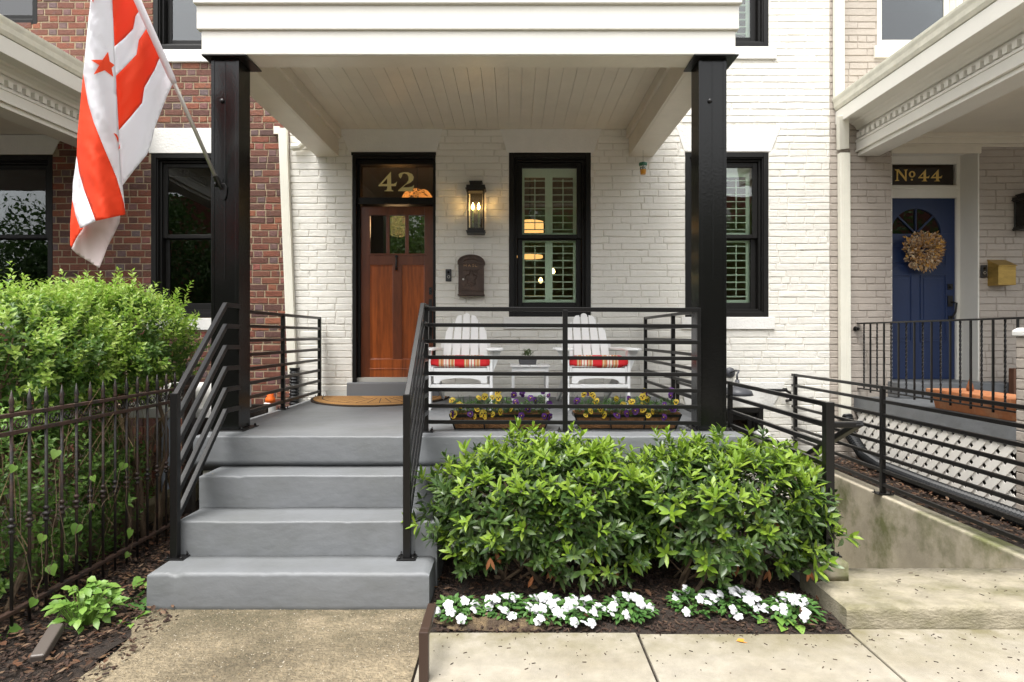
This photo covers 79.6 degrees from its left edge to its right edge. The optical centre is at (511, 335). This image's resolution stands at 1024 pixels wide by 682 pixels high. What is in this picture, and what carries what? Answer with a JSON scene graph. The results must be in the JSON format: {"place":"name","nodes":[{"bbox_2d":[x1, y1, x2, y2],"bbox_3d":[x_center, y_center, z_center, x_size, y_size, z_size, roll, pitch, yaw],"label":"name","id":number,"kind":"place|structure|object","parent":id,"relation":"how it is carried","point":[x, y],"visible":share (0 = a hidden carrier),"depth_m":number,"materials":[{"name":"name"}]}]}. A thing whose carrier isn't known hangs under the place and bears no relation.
{"place":"outdoors","nodes":[
{"label":"outdoors","id":0,"kind":"place"},
{"bbox_2d":[0,380,181,589],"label":"dry stalks","id":1,"kind":"object","parent":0,"point":[109,442],"visible":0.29,"depth_m":3.95,"materials":[{"name":"plant"}]},
{"bbox_2d":[0,469,198,681],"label":"yard soil","id":2,"kind":"structure","parent":0,"point":[100,650],"depth_m":3.09,"materials":[{"name":"brown soil"}]},
{"bbox_2d":[0,623,22,639],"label":"leafy weed","id":3,"kind":"object","parent":2,"relation":"on","point":[15,627],"visible":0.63,"depth_m":3.06,"materials":[{"name":"green plant"}]},
{"bbox_2d":[30,623,63,663],"bbox_3d":[-2.178,1.442,2.880,0.060,0.094,0.215,0,0,-15],"label":"wood plank","id":4,"kind":"object","parent":2,"relation":"on","point":[46,644],"visible":0.99,"depth_m":2.86,"materials":[{"name":"grey wood"}]},
{"bbox_2d":[0,381,155,598],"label":"hedge","id":5,"kind":"object","parent":2,"relation":"on","point":[38,527],"visible":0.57,"depth_m":3.71,"materials":[{"name":"green plant"}]},
{"bbox_2d":[0,365,168,557],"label":"shrub trunks","id":6,"kind":"object","parent":2,"relation":"on","point":[142,522],"visible":0.3,"depth_m":4.49,"materials":[{"name":"brown plant"}]},
{"bbox_2d":[41,576,128,633],"bbox_3d":[-2.193,1.372,3.159,0.354,0.259,0.356,0,0,0],"label":"leafy weed","id":7,"kind":"object","parent":2,"relation":"on","point":[89,610],"visible":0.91,"depth_m":3.14,"materials":[{"name":"green plant"}]},
{"bbox_2d":[0,361,195,626],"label":"iron fence","id":8,"kind":"object","parent":2,"relation":"on","point":[190,508],"visible":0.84,"depth_m":3.64,"materials":[{"name":"black metal"}]},
{"bbox_2d":[9,449,133,607],"bbox_3d":[-2.454,1.031,3.489,0.084,0.840,0.948,0,0,0],"label":"vine","id":9,"kind":"object","parent":8,"relation":"attached to","point":[75,527],"visible":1,"depth_m":3.31,"materials":[{"name":"green plant"}]},
{"bbox_2d":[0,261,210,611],"bbox_3d":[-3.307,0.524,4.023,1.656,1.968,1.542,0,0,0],"label":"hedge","id":10,"kind":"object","parent":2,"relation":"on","point":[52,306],"visible":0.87,"depth_m":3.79,"materials":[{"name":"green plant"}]},
{"bbox_2d":[14,479,198,583],"bbox_3d":[-2.945,1.435,5.000,0.150,0.170,2.600,0,0,0],"label":"timber edging","id":11,"kind":"object","parent":2,"relation":"on","point":[20,560],"visible":0.09,"depth_m":4.29,"materials":[{"name":"brown wood"}]},
{"bbox_2d":[116,610,151,627],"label":"leafy weed","id":12,"kind":"object","parent":2,"relation":"on","point":[138,617],"visible":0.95,"depth_m":3.23,"materials":[{"name":"green plant"}]},
{"bbox_2d":[124,590,146,610],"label":"leafy weed","id":13,"kind":"object","parent":2,"relation":"on","point":[144,600],"visible":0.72,"depth_m":3.39,"materials":[{"name":"green plant"}]},
{"bbox_2d":[132,576,146,588],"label":"leafy weed","id":14,"kind":"object","parent":2,"relation":"on","point":[136,580],"visible":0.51,"depth_m":3.63,"materials":[{"name":"green plant"}]},
{"bbox_2d":[72,382,267,499],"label":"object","id":15,"kind":"object","parent":2,"relation":"on","point":[152,418],"visible":0.12,"depth_m":5.44,"materials":[{"name":"white paint"}]},
{"bbox_2d":[264,393,275,411],"bbox_3d":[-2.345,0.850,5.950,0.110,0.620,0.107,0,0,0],"label":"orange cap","id":16,"kind":"object","parent":2,"relation":"on","point":[269,398],"visible":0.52,"depth_m":5.92,"materials":[{"name":"orange plastic"}]},
{"bbox_2d":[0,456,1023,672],"bbox_3d":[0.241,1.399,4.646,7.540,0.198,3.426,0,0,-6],"label":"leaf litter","id":17,"kind":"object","parent":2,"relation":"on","point":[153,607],"visible":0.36,"depth_m":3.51,"materials":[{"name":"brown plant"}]},
{"bbox_2d":[77,609,425,681],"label":"path","id":18,"kind":"structure","parent":0,"point":[226,673],"depth_m":2.94,"materials":[{"name":"beige concrete"}]},
{"bbox_2d":[0,457,1023,681],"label":"ground","id":19,"kind":"structure","parent":0,"point":[35,673],"depth_m":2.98,"materials":[{"name":"brown plant"}]},
{"bbox_2d":[0,0,289,469],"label":"row house","id":20,"kind":"structure","parent":19,"relation":"on","point":[162,236],"depth_m":6.85,"materials":[{"name":"red brick"}]},
{"bbox_2d":[0,0,36,23],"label":"window","id":21,"kind":"structure","parent":20,"relation":"in","point":[18,11],"depth_m":6.99,"materials":[{"name":"grey glass"}]},
{"bbox_2d":[0,155,52,294],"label":"window","id":22,"kind":"structure","parent":20,"relation":"in","point":[26,181],"depth_m":6.95,"materials":[{"name":"black glass"}]},
{"bbox_2d":[153,0,201,48],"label":"window","id":23,"kind":"structure","parent":20,"relation":"in","point":[174,21],"depth_m":6.98,"materials":[{"name":"grey glass"}]},
{"bbox_2d":[151,153,210,317],"bbox_3d":[-3.571,-1.111,6.935,0.914,1.834,0.164,0,0,0],"label":"window","id":24,"kind":"structure","parent":20,"relation":"in","point":[180,182],"depth_m":6.95,"materials":[{"name":"black paint"}]},
{"bbox_2d":[274,126,280,134],"bbox_3d":[-2.609,-2.272,6.828,0.068,0.085,0.042,0,0,0],"label":"junction box","id":25,"kind":"object","parent":20,"relation":"attached to","point":[276,130],"visible":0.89,"depth_m":6.81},
{"bbox_2d":[146,0,829,610],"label":"row house","id":26,"kind":"structure","parent":19,"relation":"on","point":[560,118],"depth_m":6.31,"materials":[{"name":"white brick"}]},
{"bbox_2d":[70,0,226,267],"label":"flag","id":27,"kind":"object","parent":26,"relation":"attached to","point":[129,80],"visible":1,"depth_m":3.58,"materials":[{"name":"red fabric"},{"name":"white fabric"}]},
{"bbox_2d":[164,302,240,560],"bbox_3d":[-1.945,0.537,3.962,0.110,1.520,0.872,0,0,0],"label":"stair railing","id":28,"kind":"object","parent":26,"relation":"on","point":[178,455],"visible":1,"depth_m":3.77,"materials":[{"name":"black metal"}]},
{"bbox_2d":[250,310,323,412],"bbox_3d":[-2.120,0.243,5.696,0.090,0.887,2.232,0,0,0],"label":"railing","id":29,"kind":"object","parent":26,"relation":"on","point":[282,364],"visible":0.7,"depth_m":5.67,"materials":[{"name":"black metal"}]},
{"bbox_2d":[278,128,297,373],"bbox_3d":[-2.482,-0.916,6.806,0.200,2.743,0.062,0,0,0],"label":"downspout","id":30,"kind":"object","parent":26,"relation":"attached to","point":[286,214],"visible":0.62,"depth_m":6.78,"materials":[{"name":"white metal"}]},
{"bbox_2d":[289,368,299,405],"bbox_3d":[-2.403,0.730,6.787,0.114,0.741,0.109,0,0,0],"label":"corrugated pipe","id":31,"kind":"object","parent":26,"relation":"attached to","point":[294,380],"visible":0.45,"depth_m":6.75,"materials":[{"name":"black plastic"}]},
{"bbox_2d":[291,141,304,150],"bbox_3d":[-2.334,-2.133,6.787,0.191,0.195,0.084,0,0,0],"label":"downspout elbow","id":32,"kind":"object","parent":26,"relation":"attached to","point":[299,146],"visible":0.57,"depth_m":6.75,"materials":[{"name":"white metal"}]},
{"bbox_2d":[310,396,449,406],"bbox_3d":[-1.420,0.674,6.297,1.470,0.022,0.880,0,0,0],"label":"doormat","id":33,"kind":"object","parent":26,"relation":"on","point":[363,401],"visible":0.79,"depth_m":6.24,"materials":[{"name":"brown"}]},
{"bbox_2d":[361,206,432,376],"bbox_3d":[-1.297,-0.491,6.957,0.830,1.936,0.111,0,0,0],"label":"door","id":34,"kind":"structure","parent":26,"relation":"in","point":[394,286],"depth_m":6.96,"materials":[{"name":"brown wood"}]},
{"bbox_2d":[396,303,428,560],"bbox_3d":[-0.610,0.538,3.962,0.110,1.517,0.872,0,0,0],"label":"stair railing","id":35,"kind":"object","parent":26,"relation":"on","point":[414,397],"visible":0.99,"depth_m":3.71,"materials":[{"name":"black metal"}]},
{"bbox_2d":[402,168,431,196],"bbox_3d":[-1.280,-2.134,8.300,0.420,0.632,0.419,0,0,0],"label":"chandelier","id":36,"kind":"object","parent":26,"relation":"hanging from","point":[426,192],"visible":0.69,"depth_m":8.17,"materials":[{"name":"orange glass"}]},
{"bbox_2d":[446,269,450,280],"bbox_3d":[-0.707,-0.666,6.838,0.064,0.136,0.028,0,0,0],"label":"doorbell","id":37,"kind":"object","parent":26,"relation":"attached to","point":[448,274],"visible":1,"depth_m":6.83,"materials":[{"name":"grey plastic"}]},
{"bbox_2d":[429,313,503,409],"bbox_3d":[-0.472,0.229,6.054,0.790,0.915,1.044,0,0,0],"label":"adirondack chair","id":38,"kind":"object","parent":26,"relation":"on","point":[474,347],"visible":0.63,"depth_m":5.99,"materials":[{"name":"white paint"}]},
{"bbox_2d":[430,355,489,367],"bbox_3d":[-0.472,0.257,5.852,0.544,0.128,0.490,0,-4,0],"label":"seat cushion","id":39,"kind":"object","parent":38,"relation":"on","point":[459,363],"visible":0.54,"depth_m":5.61,"materials":[{"name":"red fabric"}]},
{"bbox_2d":[457,254,484,295],"bbox_3d":[-0.450,-0.659,6.795,0.301,0.453,0.124,0,0,0],"label":"mailbox","id":40,"kind":"object","parent":26,"relation":"attached to","point":[470,274],"visible":1,"depth_m":6.74,"materials":[{"name":"brown metal"}]},
{"bbox_2d":[465,181,485,234],"bbox_3d":[-0.397,-1.402,6.771,0.220,0.574,0.172,0,0,0],"label":"wall lantern","id":41,"kind":"object","parent":26,"relation":"attached to","point":[476,190],"depth_m":6.78,"materials":[{"name":"brown metal"}]},
{"bbox_2d":[449,392,552,429],"bbox_3d":[-0.085,0.537,4.529,0.772,0.300,0.266,0,0,0],"label":"planter","id":42,"kind":"object","parent":26,"relation":"on","point":[499,414],"visible":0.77,"depth_m":4.46,"materials":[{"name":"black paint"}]},
{"bbox_2d":[510,363,549,403],"bbox_3d":[0.176,0.489,6.150,0.386,0.394,0.400,0,0,0],"label":"side table","id":43,"kind":"object","parent":26,"relation":"on","point":[544,367],"visible":0.8,"depth_m":5.97,"materials":[{"name":"white paint"}]},
{"bbox_2d":[519,349,536,364],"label":"potted succulent","id":44,"kind":"object","parent":43,"relation":"on","point":[527,352],"visible":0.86,"depth_m":6.06,"materials":[{"name":"grey ceramic"}]},
{"bbox_2d":[525,219,542,258],"bbox_3d":[0.251,-1.766,8.600,0.380,1.368,0.380,0,0,0],"label":"pendant lamp","id":45,"kind":"object","parent":26,"relation":"hanging from","point":[531,226],"visible":0.53,"depth_m":8.44,"materials":[{"name":"yellow"}]},
{"bbox_2d":[509,153,590,316],"bbox_3d":[0.423,-1.121,6.973,0.914,1.831,0.240,0,0,0],"label":"window","id":46,"kind":"structure","parent":26,"relation":"in","point":[577,166],"depth_m":6.93,"materials":[{"name":"black paint"}]},
{"bbox_2d":[423,307,700,432],"bbox_3d":[0.337,0.242,4.372,2.008,0.889,0.090,0,0,0],"label":"railing","id":47,"kind":"object","parent":26,"relation":"on","point":[564,422],"visible":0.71,"depth_m":4.36,"materials":[{"name":"black metal"}]},
{"bbox_2d":[553,313,641,409],"bbox_3d":[0.767,0.229,6.054,0.790,0.915,1.044,0,0,-3],"label":"adirondack chair","id":48,"kind":"object","parent":26,"relation":"on","point":[615,380],"visible":0.61,"depth_m":5.97,"materials":[{"name":"white paint"}]},
{"bbox_2d":[569,355,627,367],"bbox_3d":[0.790,0.257,5.852,0.544,0.128,0.490,0,-4,0],"label":"seat cushion","id":49,"kind":"object","parent":48,"relation":"on","point":[605,363],"visible":0.54,"depth_m":5.61,"materials":[{"name":"red fabric"}]},
{"bbox_2d":[572,387,681,429],"bbox_3d":[0.840,0.535,4.530,0.788,0.304,0.256,0,0,0],"label":"planter","id":50,"kind":"object","parent":26,"relation":"on","point":[633,414],"visible":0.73,"depth_m":4.46,"materials":[{"name":"brown wood"}]},
{"bbox_2d":[639,162,646,174],"bbox_3d":[1.409,-1.861,6.607,0.090,0.264,0.088,0,0,0],"label":"hanging cup","id":51,"kind":"object","parent":26,"relation":"hanging from","point":[642,165],"visible":1,"depth_m":6.58,"materials":[{"name":"orange glass"}]},
{"bbox_2d":[644,312,690,411],"bbox_3d":[1.470,0.243,5.696,0.090,0.887,2.232,0,0,0],"label":"railing","id":52,"kind":"object","parent":26,"relation":"on","point":[672,364],"visible":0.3,"depth_m":5.68,"materials":[{"name":"black metal"}]},
{"bbox_2d":[685,152,768,316],"bbox_3d":[2.397,-1.121,6.973,0.931,1.838,0.240,0,0,0],"label":"window","id":53,"kind":"structure","parent":26,"relation":"in","point":[756,302],"depth_m":6.91,"materials":[{"name":"black paint"}]},
{"bbox_2d":[727,367,753,396],"bbox_3d":[2.419,0.501,6.644,0.330,0.286,0.425,0,0,0],"label":"gooseneck lamp","id":54,"kind":"object","parent":26,"relation":"attached to","point":[740,392],"visible":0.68,"depth_m":6.50,"materials":[{"name":"grey metal"}]},
{"bbox_2d":[733,408,762,457],"bbox_3d":[2.383,1.120,6.935,0.846,0.617,0.164,0,0,0],"label":"window","id":55,"kind":"structure","parent":26,"relation":"in","point":[739,421],"depth_m":6.91,"materials":[{"name":"black paint"}]},
{"bbox_2d":[735,0,768,45],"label":"window","id":56,"kind":"structure","parent":26,"relation":"in","point":[756,12],"depth_m":6.94,"materials":[{"name":"black paint"}]},
{"bbox_2d":[770,388,791,401],"bbox_3d":[2.922,0.665,6.808,0.332,0.164,0.105,0,0,0],"label":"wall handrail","id":57,"kind":"object","parent":26,"relation":"attached to","point":[785,390],"depth_m":6.76,"materials":[{"name":"black metal"}]},
{"bbox_2d":[430,544,853,635],"bbox_3d":[0.630,1.487,3.730,2.180,0.042,1.340,0,0,0],"label":"planting bed","id":58,"kind":"object","parent":19,"relation":"on","point":[758,627],"visible":0.24,"depth_m":3.34,"materials":[{"name":"soil"}]},
{"bbox_2d":[434,593,484,623],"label":"impatiens plant","id":59,"kind":"object","parent":58,"relation":"on","point":[447,604],"visible":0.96,"depth_m":3.20,"materials":[{"name":"white plant"}]},
{"bbox_2d":[435,612,559,631],"bbox_3d":[-0.095,1.476,3.190,0.707,0.048,0.201,0,0,0],"label":"sand patch","id":60,"kind":"object","parent":58,"relation":"on","point":[485,621],"visible":0.67,"depth_m":3.14,"materials":[{"name":"soil"}]},
{"bbox_2d":[479,591,526,620],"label":"impatiens plant","id":61,"kind":"object","parent":58,"relation":"on","point":[489,601],"visible":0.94,"depth_m":3.25,"materials":[{"name":"white plant"}]},
{"bbox_2d":[402,416,677,595],"bbox_3d":[0.159,1.008,3.752,1.650,1.004,1.076,0,0,0],"label":"laurel shrub","id":62,"kind":"object","parent":58,"relation":"on","point":[538,464],"visible":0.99,"depth_m":3.45,"materials":[{"name":"green plant"}]},
{"bbox_2d":[517,590,569,625],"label":"impatiens plant","id":63,"kind":"object","parent":58,"relation":"on","point":[542,599],"visible":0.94,"depth_m":3.19,"materials":[{"name":"white plant"}]},
{"bbox_2d":[555,593,610,628],"bbox_3d":[0.362,1.435,3.236,0.318,0.114,0.293,0,0,-44],"label":"impatiens plant","id":64,"kind":"object","parent":58,"relation":"on","point":[572,602],"visible":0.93,"depth_m":3.18,"materials":[{"name":"white plant"}]},
{"bbox_2d":[603,590,658,624],"bbox_3d":[0.615,1.435,3.273,0.315,0.115,0.331,0,0,0],"label":"impatiens plant","id":65,"kind":"object","parent":58,"relation":"on","point":[614,603],"visible":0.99,"depth_m":3.21,"materials":[{"name":"white plant"}]},
{"bbox_2d":[665,584,719,618],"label":"impatiens plant","id":66,"kind":"object","parent":58,"relation":"on","point":[678,597],"visible":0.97,"depth_m":3.31,"materials":[{"name":"white plant"}]},
{"bbox_2d":[703,583,769,619],"bbox_3d":[1.217,1.431,3.361,0.364,0.122,0.381,0,0,-17],"label":"impatiens plant","id":67,"kind":"object","parent":58,"relation":"on","point":[748,598],"visible":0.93,"depth_m":3.30,"materials":[{"name":"white plant"}]},
{"bbox_2d":[614,422,863,592],"bbox_3d":[1.298,1.018,3.726,1.473,0.981,1.090,0,0,0],"label":"laurel shrub","id":68,"kind":"object","parent":58,"relation":"on","point":[801,517],"visible":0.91,"depth_m":3.42,"materials":[{"name":"green plant"}]},
{"bbox_2d":[757,606,804,633],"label":"leafy weed","id":69,"kind":"object","parent":58,"relation":"on","point":[782,621],"visible":0.85,"depth_m":3.13,"materials":[{"name":"green plant"}]},
{"bbox_2d":[764,591,827,626],"bbox_3d":[1.491,1.427,3.255,0.314,0.130,0.341,0,0,0],"label":"impatiens plant","id":70,"kind":"object","parent":58,"relation":"on","point":[803,602],"visible":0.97,"depth_m":3.21,"materials":[{"name":"white plant"}]},
{"bbox_2d":[740,503,799,581],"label":"retaining wall","id":71,"kind":"structure","parent":19,"relation":"on","point":[795,574],"depth_m":3.87,"materials":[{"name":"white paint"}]},
{"bbox_2d":[750,429,771,501],"bbox_3d":[1.920,1.060,4.718,0.198,0.680,0.111,0,0,-32],"label":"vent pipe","id":72,"kind":"object","parent":71,"relation":"on","point":[756,440],"visible":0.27,"depth_m":4.68,"materials":[{"name":"white paint"}]},
{"bbox_2d":[675,370,863,557],"bbox_3d":[1.891,0.882,5.163,0.248,0.995,3.347,0,0,0],"label":"railing","id":73,"kind":"object","parent":71,"relation":"on","point":[828,423],"visible":0.49,"depth_m":3.69,"materials":[{"name":"black metal"}]},
{"bbox_2d":[789,462,1023,568],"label":"retaining wall","id":74,"kind":"structure","parent":19,"relation":"on","point":[896,531],"depth_m":4.84,"materials":[{"name":"concrete"}]},
{"bbox_2d":[791,373,1023,543],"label":"railing","id":75,"kind":"object","parent":74,"relation":"on","point":[882,442],"visible":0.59,"depth_m":4.66,"materials":[{"name":"black metal"}]},
{"bbox_2d":[800,568,1023,628],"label":"landing","id":76,"kind":"object","parent":19,"relation":"on","point":[948,598],"visible":0.94,"depth_m":3.24,"materials":[{"name":"concrete"}]},
{"bbox_2d":[800,549,848,580],"bbox_3d":[1.788,1.320,3.550,0.195,0.115,0.221,0,0,0],"label":"post footing","id":77,"kind":"object","parent":76,"relation":"on","point":[840,575],"visible":0.42,"depth_m":3.44,"materials":[{"name":"concrete"}]},
{"bbox_2d":[829,0,1023,510],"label":"row house","id":78,"kind":"structure","parent":19,"relation":"on","point":[928,102],"depth_m":6.85,"materials":[{"name":"white brick"}]},
{"bbox_2d":[833,0,844,97],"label":"downspout","id":79,"kind":"object","parent":78,"relation":"on","point":[838,46],"visible":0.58,"depth_m":6.78,"materials":[{"name":"white metal"}]},
{"bbox_2d":[836,115,848,149],"bbox_3d":[3.640,-2.230,6.762,0.158,0.370,0.150,0,0,0],"label":"downspout elbow","id":80,"kind":"object","parent":78,"relation":"attached to","point":[842,134],"visible":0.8,"depth_m":6.74,"materials":[{"name":"beige metal"}]},
{"bbox_2d":[837,153,850,416],"bbox_3d":[3.681,-0.545,6.806,0.123,2.939,0.062,0,0,0],"label":"downspout","id":81,"kind":"object","parent":78,"relation":"attached to","point":[844,273],"visible":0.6,"depth_m":6.78,"materials":[{"name":"beige metal"}]},
{"bbox_2d":[877,0,962,45],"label":"window","id":82,"kind":"structure","parent":78,"relation":"in","point":[899,22],"depth_m":6.99,"materials":[{"name":"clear glass"}]},
{"bbox_2d":[892,198,957,378],"bbox_3d":[4.699,-0.540,7.127,0.917,2.100,0.120,0,0,0],"label":"door","id":83,"kind":"structure","parent":78,"relation":"in","point":[917,295],"depth_m":7.15,"materials":[{"name":"blue paint"}]},
{"bbox_2d":[902,230,945,272],"bbox_3d":[4.731,-0.957,7.010,0.527,0.506,0.134,0,0,0],"label":"wreath","id":84,"kind":"object","parent":83,"relation":"attached to","point":[924,241],"visible":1,"depth_m":7.01,"materials":[{"name":"beige plant"}]},
{"bbox_2d":[857,412,1016,507],"bbox_3d":[3.825,1.094,5.734,0.016,0.536,2.191,0,0,0],"label":"lattice panel","id":85,"kind":"object","parent":78,"relation":"attached to","point":[1006,451],"visible":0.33,"depth_m":5.37,"materials":[{"name":"white wood"}]},
{"bbox_2d":[853,317,1023,412],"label":"railing","id":86,"kind":"object","parent":78,"relation":"on","point":[931,399],"visible":0.95,"depth_m":5.53,"materials":[{"name":"black metal"}]},
{"bbox_2d":[926,381,1016,421],"bbox_3d":[4.090,0.534,5.315,0.360,0.305,0.990,0,0,0],"label":"trough planter","id":87,"kind":"object","parent":78,"relation":"on","point":[1002,415],"visible":0.68,"depth_m":5.27,"materials":[{"name":"ceramic"}]},
{"bbox_2d":[980,265,986,276],"bbox_3d":[5.253,-0.711,6.838,0.064,0.136,0.028,0,0,0],"label":"doorbell","id":88,"kind":"object","parent":78,"relation":"attached to","point":[983,270],"visible":1,"depth_m":6.83,"materials":[{"name":"grey plastic"}]},
{"bbox_2d":[987,260,1016,285],"bbox_3d":[5.398,-0.694,6.769,0.204,0.293,0.167,0,0,0],"label":"mailbox","id":89,"kind":"object","parent":78,"relation":"attached to","point":[1001,272],"visible":1,"depth_m":6.70,"materials":[{"name":"gold metal"}]},
{"bbox_2d":[1011,193,1023,230],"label":"wall lantern","id":90,"kind":"object","parent":78,"relation":"attached to","point":[1018,200],"depth_m":6.77,"materials":[{"name":"brown metal"}]},
{"bbox_2d":[835,456,1023,548],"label":"side bed soil","id":91,"kind":"structure","parent":19,"relation":"on","point":[982,529],"depth_m":4.90,"materials":[{"name":"brown soil"}]},
{"bbox_2d":[842,414,1023,528],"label":"corrugated pipe","id":92,"kind":"object","parent":91,"relation":"on","point":[866,457],"visible":0.64,"depth_m":5.11,"materials":[{"name":"black plastic"}]},
{"bbox_2d":[414,629,1023,681],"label":"sidewalk","id":93,"kind":"structure","parent":0,"point":[894,657],"depth_m":2.85,"materials":[{"name":"concrete"}]},
{"bbox_2d":[419,603,435,681],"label":"garden edging","id":94,"kind":"object","parent":93,"relation":"on","point":[426,624],"visible":1,"depth_m":2.64,"materials":[{"name":"brown metal"}]},
{"bbox_2d":[439,570,1019,681],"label":"debris","id":95,"kind":"object","parent":93,"relation":"on","point":[787,639],"visible":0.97,"depth_m":2.96,"materials":[{"name":"brown plant"}]},
{"bbox_2d":[1009,368,1015,393],"bbox_3d":[5.675,0.521,6.585,0.650,0.330,0.070,0,0,0],"label":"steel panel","id":96,"kind":"object","parent":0,"point":[1012,380],"visible":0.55,"depth_m":6.57,"materials":[{"name":"brown metal"}]}
]}

